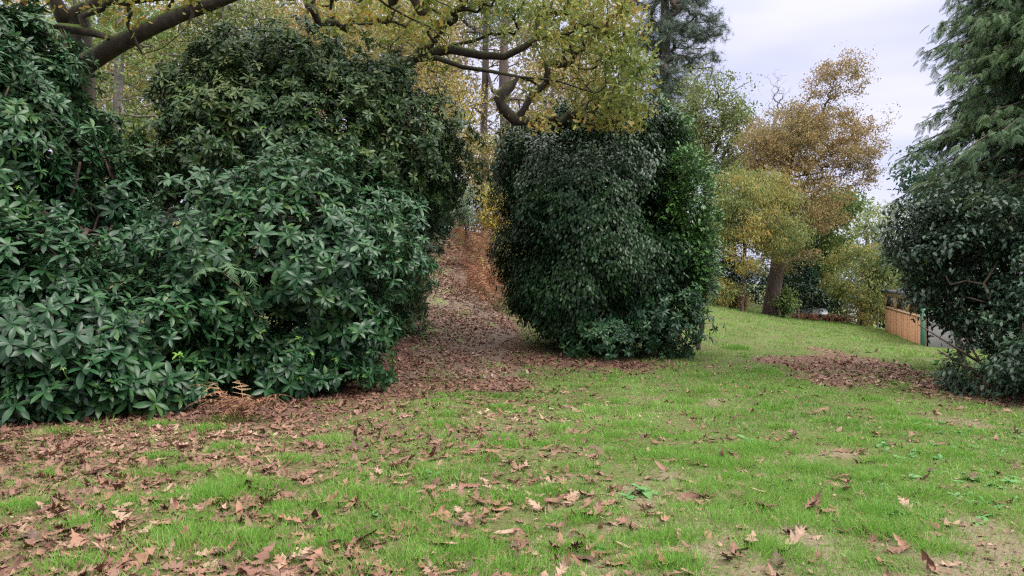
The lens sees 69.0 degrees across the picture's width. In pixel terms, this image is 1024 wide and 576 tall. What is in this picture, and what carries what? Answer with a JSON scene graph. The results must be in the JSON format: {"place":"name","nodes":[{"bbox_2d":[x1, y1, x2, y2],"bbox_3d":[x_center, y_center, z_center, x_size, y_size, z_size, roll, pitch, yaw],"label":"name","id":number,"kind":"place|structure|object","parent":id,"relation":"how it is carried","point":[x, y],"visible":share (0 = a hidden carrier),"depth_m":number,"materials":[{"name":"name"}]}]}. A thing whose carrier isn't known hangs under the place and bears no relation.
{"place":"outdoors","nodes":[
{"label":"outdoors","id":0,"kind":"place"},
{"bbox_2d":[288,546,311,559],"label":"oak leaf","id":1,"kind":"object","parent":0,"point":[305,550],"visible":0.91,"depth_m":4.32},
{"bbox_2d":[399,236,533,377],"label":"path","id":2,"kind":"structure","parent":0,"point":[497,337],"depth_m":17.58,"materials":[{"name":"soil"}]},
{"bbox_2d":[0,0,1019,283],"label":"sky","id":3,"kind":"structure","parent":0,"point":[789,37],"materials":[{"name":"white"}]},
{"bbox_2d":[0,221,1023,575],"bbox_3d":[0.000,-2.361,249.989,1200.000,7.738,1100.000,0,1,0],"label":"ground","id":4,"kind":"structure","parent":0,"point":[1000,553],"depth_m":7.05,"materials":[{"name":"plant"}]},
{"bbox_2d":[21,527,41,540],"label":"oak leaf","id":5,"kind":"object","parent":4,"relation":"on","point":[31,533],"visible":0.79,"depth_m":4.60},
{"bbox_2d":[59,541,87,549],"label":"oak leaf","id":6,"kind":"object","parent":4,"relation":"on","point":[68,546],"visible":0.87,"depth_m":4.42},
{"bbox_2d":[69,528,89,546],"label":"oak leaf","id":7,"kind":"object","parent":6,"relation":"on","point":[75,539],"visible":0.94,"depth_m":4.48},
{"bbox_2d":[0,0,177,304],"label":"rhododendron bush","id":8,"kind":"object","parent":4,"relation":"on","point":[40,111],"visible":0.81,"depth_m":10.80,"materials":[{"name":"green plant"}]},
{"bbox_2d":[31,0,193,181],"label":"woodland tree","id":9,"kind":"object","parent":4,"relation":"on","point":[119,107],"visible":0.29,"depth_m":20.80,"materials":[{"name":"green plant"}]},
{"bbox_2d":[106,551,118,566],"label":"oak leaf","id":10,"kind":"object","parent":4,"relation":"on","point":[108,560],"visible":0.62,"depth_m":4.18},
{"bbox_2d":[110,510,132,519],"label":"oak leaf","id":11,"kind":"object","parent":4,"relation":"on","point":[121,517],"visible":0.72,"depth_m":5.01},
{"bbox_2d":[116,549,131,566],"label":"oak leaf","id":12,"kind":"object","parent":4,"relation":"on","point":[125,558],"visible":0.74,"depth_m":4.20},
{"bbox_2d":[0,186,251,426],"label":"rhododendron bush","id":13,"kind":"object","parent":4,"relation":"on","point":[62,357],"visible":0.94,"depth_m":8.78,"materials":[{"name":"green plant"}]},
{"bbox_2d":[49,108,214,213],"bbox_3d":[-11.329,-4.020,24.748,4.712,5.569,7.038,0,1,35],"label":"woodland thicket","id":14,"kind":"object","parent":4,"relation":"on","point":[146,137],"visible":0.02,"depth_m":23.23,"materials":[{"name":"green plant"}]},
{"bbox_2d":[126,544,157,567],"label":"oak leaf","id":15,"kind":"object","parent":4,"relation":"on","point":[140,557],"visible":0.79,"depth_m":4.21,"materials":[{"name":"plant"}]},
{"bbox_2d":[95,0,217,245],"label":"woodland tree","id":16,"kind":"object","parent":4,"relation":"on","point":[125,90],"visible":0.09,"depth_m":24.66,"materials":[{"name":"green plant"}]},
{"bbox_2d":[192,547,219,556],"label":"oak leaf","id":17,"kind":"object","parent":4,"relation":"on","point":[203,553],"visible":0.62,"depth_m":4.31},
{"bbox_2d":[201,558,219,568],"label":"oak leaf","id":18,"kind":"object","parent":4,"relation":"on","point":[206,564],"visible":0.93,"depth_m":4.14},
{"bbox_2d":[186,262,257,314],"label":"fern","id":19,"kind":"object","parent":4,"relation":"on","point":[225,268],"visible":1,"depth_m":8.23,"materials":[{"name":"green plant"}]},
{"bbox_2d":[146,0,302,203],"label":"woodland tree","id":20,"kind":"object","parent":4,"relation":"on","point":[231,11],"visible":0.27,"depth_m":22.36,"materials":[{"name":"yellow plant"}]},
{"bbox_2d":[1,0,466,327],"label":"oak tree","id":21,"kind":"object","parent":4,"relation":"on","point":[73,20],"visible":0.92,"depth_m":12.57,"materials":[{"name":"yellow plant"}]},
{"bbox_2d":[236,500,242,515],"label":"oak leaf","id":22,"kind":"object","parent":4,"relation":"on","point":[238,505],"visible":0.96,"depth_m":5.12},
{"bbox_2d":[183,380,298,422],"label":"bracken clump","id":23,"kind":"object","parent":4,"relation":"on","point":[241,406],"visible":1,"depth_m":8.54,"materials":[{"name":"plant"}]},
{"bbox_2d":[252,541,275,565],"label":"oak leaf","id":24,"kind":"object","parent":4,"relation":"on","point":[262,556],"visible":1,"depth_m":4.20,"materials":[{"name":"plant"}]},
{"bbox_2d":[277,552,288,569],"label":"oak leaf","id":25,"kind":"object","parent":4,"relation":"on","point":[282,564],"visible":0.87,"depth_m":4.14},
{"bbox_2d":[272,553,287,568],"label":"oak leaf","id":26,"kind":"object","parent":25,"relation":"on","point":[279,560],"visible":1,"depth_m":4.15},
{"bbox_2d":[129,127,441,402],"bbox_3d":[-3.042,-0.311,11.607,3.928,3.938,5.595,0,1,36],"label":"rhododendron bush","id":27,"kind":"object","parent":4,"relation":"on","point":[337,291],"visible":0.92,"depth_m":10.30,"materials":[{"name":"green plant"}]},
{"bbox_2d":[279,510,303,521],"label":"oak leaf","id":28,"kind":"object","parent":4,"relation":"on","point":[294,518],"visible":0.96,"depth_m":4.88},
{"bbox_2d":[106,2,493,334],"bbox_3d":[-3.411,-1.779,13.789,7.510,6.494,3.839,0,1,-33],"label":"rhododendron bush","id":29,"kind":"object","parent":4,"relation":"on","point":[236,98],"visible":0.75,"depth_m":12.70,"materials":[{"name":"green plant"}]},
{"bbox_2d":[292,534,316,544],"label":"oak leaf","id":30,"kind":"object","parent":4,"relation":"on","point":[302,538],"visible":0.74,"depth_m":4.52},
{"bbox_2d":[304,547,323,563],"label":"oak leaf","id":31,"kind":"object","parent":4,"relation":"on","point":[318,551],"visible":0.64,"depth_m":4.22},
{"bbox_2d":[237,0,394,107],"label":"woodland tree","id":32,"kind":"object","parent":4,"relation":"on","point":[345,40],"visible":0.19,"depth_m":25.28,"materials":[{"name":"green plant"}]},
{"bbox_2d":[0,0,648,207],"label":"wood","id":33,"kind":"object","parent":4,"relation":"on","point":[465,60],"visible":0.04,"depth_m":49.17,"materials":[{"name":"yellow plant"}]},
{"bbox_2d":[289,0,424,121],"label":"woodland tree","id":34,"kind":"object","parent":4,"relation":"on","point":[358,4],"visible":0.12,"depth_m":30.81,"materials":[{"name":"yellow plant"}]},
{"bbox_2d":[350,0,477,122],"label":"woodland tree","id":35,"kind":"object","parent":4,"relation":"on","point":[421,67],"visible":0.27,"depth_m":27.74,"materials":[{"name":"yellow plant"}]},
{"bbox_2d":[387,187,446,336],"bbox_3d":[-2.390,-0.857,17.805,1.953,3.998,5.750,0,1,0],"label":"rhododendron bush","id":36,"kind":"object","parent":4,"relation":"on","point":[422,307],"visible":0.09,"depth_m":16.55,"materials":[{"name":"green plant"}]},
{"bbox_2d":[426,210,463,253],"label":"dark shrub","id":37,"kind":"object","parent":4,"relation":"on","point":[448,230],"visible":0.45,"depth_m":25.96,"materials":[{"name":"green plant"}]},
{"bbox_2d":[406,54,513,142],"bbox_3d":[-2.653,-6.389,31.326,3.815,7.928,5.140,0,1,-34],"label":"woodland tree","id":38,"kind":"object","parent":4,"relation":"on","point":[470,114],"visible":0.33,"depth_m":31.17,"materials":[{"name":"yellow plant"}]},
{"bbox_2d":[408,121,522,199],"bbox_3d":[-2.668,-5.351,35.167,9.650,5.383,4.734,0,1,-20],"label":"woodland thicket","id":39,"kind":"object","parent":4,"relation":"on","point":[484,151],"visible":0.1,"depth_m":34.92,"materials":[{"name":"yellow plant"}]},
{"bbox_2d":[446,178,485,250],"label":"grey green shrub","id":40,"kind":"object","parent":4,"relation":"on","point":[465,213],"visible":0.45,"depth_m":27.07,"materials":[{"name":"green plant"}]},
{"bbox_2d":[427,235,504,269],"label":"bracken clump","id":41,"kind":"object","parent":4,"relation":"on","point":[448,255],"visible":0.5,"depth_m":24.72,"materials":[{"name":"plant"}]},
{"bbox_2d":[459,557,474,570],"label":"oak leaf","id":42,"kind":"object","parent":4,"relation":"on","point":[469,564],"visible":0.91,"depth_m":4.17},
{"bbox_2d":[453,221,492,242],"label":"bracken clump","id":43,"kind":"object","parent":4,"relation":"on","point":[475,232],"visible":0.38,"depth_m":28.69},
{"bbox_2d":[436,249,510,280],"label":"bracken clump","id":44,"kind":"object","parent":4,"relation":"on","point":[476,262],"visible":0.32,"depth_m":23.67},
{"bbox_2d":[451,221,498,250],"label":"bracken clump","id":45,"kind":"object","parent":4,"relation":"on","point":[472,240],"visible":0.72,"depth_m":26.96,"materials":[{"name":"plant"}]},
{"bbox_2d":[435,241,516,271],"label":"bracken clump","id":46,"kind":"object","parent":4,"relation":"on","point":[467,256],"visible":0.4,"depth_m":24.48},
{"bbox_2d":[447,255,507,299],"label":"bracken clump","id":47,"kind":"object","parent":4,"relation":"on","point":[470,279],"visible":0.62,"depth_m":21.53,"materials":[{"name":"plant"}]},
{"bbox_2d":[448,225,509,250],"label":"bracken clump","id":48,"kind":"object","parent":4,"relation":"on","point":[486,239],"visible":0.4,"depth_m":27.91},
{"bbox_2d":[472,488,486,502],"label":"oak leaf","id":49,"kind":"object","parent":4,"relation":"on","point":[476,494],"visible":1,"depth_m":5.35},
{"bbox_2d":[447,0,516,232],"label":"pine tree","id":50,"kind":"object","parent":4,"relation":"on","point":[486,79],"visible":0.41,"depth_m":39.71,"materials":[{"name":"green plant"}]},
{"bbox_2d":[451,269,513,308],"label":"bracken clump","id":51,"kind":"object","parent":4,"relation":"on","point":[494,297],"visible":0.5,"depth_m":20.33,"materials":[{"name":"plant"}]},
{"bbox_2d":[446,166,520,236],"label":"woodland thicket","id":52,"kind":"object","parent":4,"relation":"on","point":[479,215],"visible":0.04,"depth_m":32.26,"materials":[{"name":"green plant"}]},
{"bbox_2d":[458,257,509,288],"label":"bracken clump","id":53,"kind":"object","parent":4,"relation":"on","point":[482,273],"visible":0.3,"depth_m":22.41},
{"bbox_2d":[455,257,515,289],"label":"bracken clump","id":54,"kind":"object","parent":4,"relation":"on","point":[467,274],"visible":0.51,"depth_m":22.12,"materials":[{"name":"plant"}]},
{"bbox_2d":[470,182,512,274],"bbox_3d":[-0.577,-1.871,23.779,1.379,3.246,2.130,0,1,20],"label":"yellow hazel","id":55,"kind":"object","parent":4,"relation":"on","point":[494,223],"visible":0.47,"depth_m":23.57,"materials":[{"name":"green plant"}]},
{"bbox_2d":[453,0,532,237],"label":"pine tree","id":56,"kind":"object","parent":4,"relation":"on","point":[504,66],"visible":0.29,"depth_m":37.72,"materials":[{"name":"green plant"}]},
{"bbox_2d":[0,223,1023,575],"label":"leaf litter","id":57,"kind":"object","parent":4,"relation":"on","point":[256,449],"visible":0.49,"depth_m":7.09,"materials":[{"name":"plant"}]},
{"bbox_2d":[510,539,526,549],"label":"oak leaf","id":58,"kind":"object","parent":4,"relation":"on","point":[520,547],"visible":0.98,"depth_m":4.43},
{"bbox_2d":[372,0,665,141],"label":"oak tree","id":59,"kind":"object","parent":4,"relation":"on","point":[610,99],"visible":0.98,"depth_m":14.07,"materials":[{"name":"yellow plant"}]},
{"bbox_2d":[514,527,525,537],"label":"oak leaf","id":60,"kind":"object","parent":4,"relation":"on","point":[518,531],"visible":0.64,"depth_m":4.71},
{"bbox_2d":[527,497,546,511],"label":"oak leaf","id":61,"kind":"object","parent":4,"relation":"on","point":[535,504],"visible":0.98,"depth_m":5.19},
{"bbox_2d":[542,517,567,526],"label":"oak leaf","id":62,"kind":"object","parent":4,"relation":"on","point":[559,524],"visible":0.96,"depth_m":4.83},
{"bbox_2d":[544,493,567,501],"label":"oak leaf","id":63,"kind":"object","parent":4,"relation":"on","point":[551,499],"visible":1,"depth_m":5.35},
{"bbox_2d":[555,529,566,542],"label":"oak leaf","id":64,"kind":"object","parent":4,"relation":"on","point":[559,538],"visible":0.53,"depth_m":4.55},
{"bbox_2d":[508,49,637,117],"bbox_3d":[2.466,-5.210,29.314,5.316,8.523,4.705,0,1,0],"label":"woodland tree","id":65,"kind":"object","parent":4,"relation":"on","point":[567,71],"visible":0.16,"depth_m":29.47,"materials":[{"name":"yellow plant"}]},
{"bbox_2d":[567,538,583,551],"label":"oak leaf","id":66,"kind":"object","parent":4,"relation":"on","point":[575,545],"visible":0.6,"depth_m":4.41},
{"bbox_2d":[480,88,712,356],"bbox_3d":[1.834,-1.443,16.203,5.214,5.903,4.207,0,1,0],"label":"camellia bush","id":67,"kind":"object","parent":4,"relation":"on","point":[566,194],"visible":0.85,"depth_m":15.10,"materials":[{"name":"green plant"}]},
{"bbox_2d":[522,230,725,360],"bbox_3d":[2.233,0.157,15.729,4.294,2.778,2.650,0,1,0],"label":"rhododendron bush","id":68,"kind":"object","parent":4,"relation":"on","point":[612,335],"visible":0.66,"depth_m":15.03,"materials":[{"name":"green plant"}]},
{"bbox_2d":[620,490,635,499],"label":"weed plant","id":69,"kind":"object","parent":4,"relation":"on","point":[628,496],"visible":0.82,"depth_m":5.46,"materials":[{"name":"green plant"}]},
{"bbox_2d":[632,483,658,498],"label":"weed plant","id":70,"kind":"object","parent":4,"relation":"on","point":[644,491],"visible":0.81,"depth_m":5.57,"materials":[{"name":"green plant"}]},
{"bbox_2d":[608,0,733,112],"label":"pine tree","id":71,"kind":"object","parent":4,"relation":"on","point":[667,24],"visible":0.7,"depth_m":45.13,"materials":[{"name":"green plant"}]},
{"bbox_2d":[635,95,733,349],"bbox_3d":[3.549,-1.410,16.265,2.438,5.847,3.408,0,1,0],"label":"laurel bush","id":72,"kind":"object","parent":4,"relation":"on","point":[697,222],"visible":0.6,"depth_m":15.32,"materials":[{"name":"green plant"}]},
{"bbox_2d":[677,491,701,500],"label":"oak leaf","id":73,"kind":"object","parent":4,"relation":"on","point":[686,495],"visible":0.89,"depth_m":5.40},
{"bbox_2d":[691,161,730,274],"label":"blue conifer","id":74,"kind":"object","parent":4,"relation":"on","point":[716,169],"visible":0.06,"depth_m":30.33,"materials":[{"name":"green plant"}]},
{"bbox_2d":[666,56,768,205],"bbox_3d":[9.643,-5.367,36.949,6.172,11.629,5.142,0,1,0],"label":"olive green tree","id":75,"kind":"object","parent":4,"relation":"on","point":[725,119],"visible":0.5,"depth_m":36.14,"materials":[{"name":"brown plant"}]},
{"bbox_2d":[705,215,756,307],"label":"evergreen bush","id":76,"kind":"object","parent":4,"relation":"on","point":[734,274],"visible":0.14,"depth_m":29.11,"materials":[{"name":"green plant"}]},
{"bbox_2d":[717,284,753,311],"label":"bramble thicket","id":77,"kind":"object","parent":4,"relation":"on","point":[746,304],"visible":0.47,"depth_m":27.73,"materials":[{"name":"plant"}]},
{"bbox_2d":[727,539,745,557],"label":"oak leaf","id":78,"kind":"object","parent":4,"relation":"on","point":[732,550],"visible":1,"depth_m":4.32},
{"bbox_2d":[731,539,748,550],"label":"oak leaf","id":79,"kind":"object","parent":4,"relation":"on","point":[737,548],"visible":0.91,"depth_m":4.39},
{"bbox_2d":[741,530,758,544],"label":"oak leaf","id":80,"kind":"object","parent":4,"relation":"on","point":[752,534],"visible":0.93,"depth_m":4.50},
{"bbox_2d":[712,252,803,311],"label":"background thicket","id":81,"kind":"object","parent":4,"relation":"on","point":[761,287],"visible":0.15,"depth_m":37.74,"materials":[{"name":"green plant"}]},
{"bbox_2d":[702,161,821,311],"bbox_3d":[9.149,-1.794,27.577,4.913,5.837,4.112,0,1,0],"label":"yellow chestnut","id":82,"kind":"object","parent":4,"relation":"on","point":[768,199],"visible":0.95,"depth_m":26.96,"materials":[{"name":"brown plant"}]},
{"bbox_2d":[771,549,785,565],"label":"oak leaf","id":83,"kind":"object","parent":4,"relation":"on","point":[780,562],"visible":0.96,"depth_m":4.18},
{"bbox_2d":[767,69,790,170],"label":"bare tree","id":84,"kind":"object","parent":4,"relation":"on","point":[775,100],"visible":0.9,"depth_m":35.88,"materials":[{"name":"brown plant"}]},
{"bbox_2d":[768,284,799,318],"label":"yellow green bush","id":85,"kind":"object","parent":4,"relation":"on","point":[784,302],"visible":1,"depth_m":29.40,"materials":[{"name":"green plant"}]},
{"bbox_2d":[780,522,807,544],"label":"oak leaf","id":86,"kind":"object","parent":4,"relation":"on","point":[800,533],"visible":0.89,"depth_m":4.51,"materials":[{"name":"plant"}]},
{"bbox_2d":[785,311,821,319],"bbox_3d":[11.894,1.169,30.485,1.389,0.454,1.088,0,1,38],"label":"brush pile","id":87,"kind":"object","parent":4,"relation":"on","point":[803,315],"visible":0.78,"depth_m":30.29,"materials":[{"name":"brown plant"}]},
{"bbox_2d":[794,246,823,316],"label":"conifer bush","id":88,"kind":"object","parent":4,"relation":"on","point":[808,274],"visible":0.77,"depth_m":32.33,"materials":[{"name":"green plant"}]},
{"bbox_2d":[725,42,900,315],"bbox_3d":[12.373,-4.335,30.308,7.176,11.448,5.075,0,1,0],"label":"rusty oak","id":89,"kind":"object","parent":4,"relation":"on","point":[790,138],"visible":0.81,"depth_m":29.99,"materials":[{"name":"brown plant"}]},
{"bbox_2d":[805,489,820,507],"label":"oak leaf","id":90,"kind":"object","parent":4,"relation":"on","point":[817,496],"visible":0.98,"depth_m":5.22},
{"bbox_2d":[802,308,827,314],"bbox_3d":[13.207,1.010,32.511,1.242,0.290,0.756,0,1,0],"label":"upturned tub","id":91,"kind":"object","parent":4,"relation":"on","point":[824,312],"visible":0.45,"depth_m":32.23,"materials":[{"name":"plastic"}]},
{"bbox_2d":[781,259,858,317],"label":"evergreen bush","id":92,"kind":"object","parent":4,"relation":"on","point":[821,301],"visible":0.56,"depth_m":32.25,"materials":[{"name":"green plant"}]},
{"bbox_2d":[770,184,874,316],"bbox_3d":[14.116,-1.576,33.895,4.568,6.353,4.566,0,1,0],"label":"green ash","id":93,"kind":"object","parent":4,"relation":"on","point":[829,242],"visible":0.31,"depth_m":33.07,"materials":[{"name":"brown plant"}]},
{"bbox_2d":[783,240,870,316],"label":"background thicket","id":94,"kind":"object","parent":4,"relation":"on","point":[838,311],"visible":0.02,"depth_m":42.40,"materials":[{"name":"green plant"}]},
{"bbox_2d":[815,313,855,322],"bbox_3d":[13.461,1.286,31.063,2.410,0.522,1.622,0,1,0],"label":"brush pile","id":95,"kind":"object","parent":4,"relation":"on","point":[833,318],"visible":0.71,"depth_m":30.78,"materials":[{"name":"brown plant"}]},
{"bbox_2d":[846,302,858,323],"bbox_3d":[14.235,1.067,31.119,0.573,0.980,0.107,0,1,-12],"label":"board fence","id":96,"kind":"object","parent":4,"relation":"on","point":[850,314],"visible":0.18,"depth_m":31.07,"materials":[{"name":"grey wood"}]},
{"bbox_2d":[815,238,903,326],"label":"golden sapling","id":97,"kind":"object","parent":4,"relation":"on","point":[876,279],"visible":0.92,"depth_m":29.27,"materials":[{"name":"green plant"}]},
{"bbox_2d":[845,277,899,328],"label":"background thicket","id":98,"kind":"object","parent":4,"relation":"on","point":[882,325],"visible":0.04,"depth_m":35.68,"materials":[{"name":"green plant"}]},
{"bbox_2d":[834,197,914,322],"bbox_3d":[19.279,-1.286,39.791,5.271,7.255,3.962,0,1,0],"label":"pale birch","id":99,"kind":"object","parent":4,"relation":"on","point":[867,232],"visible":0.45,"depth_m":39.40,"materials":[{"name":"green plant"}]},
{"bbox_2d":[848,256,933,314],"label":"background thicket","id":100,"kind":"object","parent":4,"relation":"on","point":[896,280],"visible":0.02,"depth_m":39.66,"materials":[{"name":"green plant"}]},
{"bbox_2d":[885,545,908,553],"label":"oak leaf","id":101,"kind":"object","parent":4,"relation":"on","point":[903,548],"visible":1,"depth_m":4.39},
{"bbox_2d":[893,533,910,548],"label":"oak leaf","id":102,"kind":"object","parent":4,"relation":"on","point":[900,542],"visible":0.83,"depth_m":4.48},
{"bbox_2d":[897,495,915,513],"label":"oak leaf","id":103,"kind":"object","parent":4,"relation":"on","point":[903,501],"visible":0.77,"depth_m":5.20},
{"bbox_2d":[883,139,965,362],"bbox_3d":[8.403,-0.598,14.932,1.639,4.741,1.767,0,1,0],"label":"ivy tree","id":104,"kind":"object","parent":4,"relation":"on","point":[917,176],"visible":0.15,"depth_m":14.91,"materials":[{"name":"green plant"}]},
{"bbox_2d":[921,548,938,574],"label":"oak leaf","id":105,"kind":"object","parent":4,"relation":"on","point":[925,555],"visible":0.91,"depth_m":4.14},
{"bbox_2d":[863,166,1023,402],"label":"viburnum shrub","id":106,"kind":"object","parent":4,"relation":"on","point":[984,295],"visible":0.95,"depth_m":10.81,"materials":[{"name":"green plant"}]},
{"bbox_2d":[864,0,1023,316],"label":"conifer tree","id":107,"kind":"object","parent":4,"relation":"on","point":[992,60],"visible":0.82,"depth_m":12.03,"materials":[{"name":"green plant"}]},
{"bbox_2d":[881,290,1016,350],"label":"garden shed","id":108,"kind":"structure","parent":4,"relation":"on","point":[898,322],"depth_m":22.38,"materials":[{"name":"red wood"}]},
{"bbox_2d":[885,295,894,308],"bbox_3d":[13.562,0.488,26.656,0.090,0.426,2.846,0,1,21],"label":"window","id":109,"kind":"structure","parent":108,"relation":"in","point":[888,303],"depth_m":27.13,"materials":[{"name":"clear glass"}]},
{"bbox_2d":[895,297,906,311],"bbox_3d":[12.562,0.512,23.989,0.090,0.426,2.846,0,1,21],"label":"window","id":110,"kind":"structure","parent":108,"relation":"in","point":[897,306],"depth_m":24.26,"materials":[{"name":"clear glass"}]},
{"bbox_2d":[907,299,920,315],"bbox_3d":[11.562,0.537,21.323,0.090,0.426,2.846,0,1,21],"label":"window","id":111,"kind":"structure","parent":108,"relation":"in","point":[910,308],"depth_m":22.16,"materials":[{"name":"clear glass"}]},
{"bbox_2d":[935,557,962,566],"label":"oak leaf","id":112,"kind":"object","parent":4,"relation":"on","point":[949,563],"visible":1,"depth_m":4.19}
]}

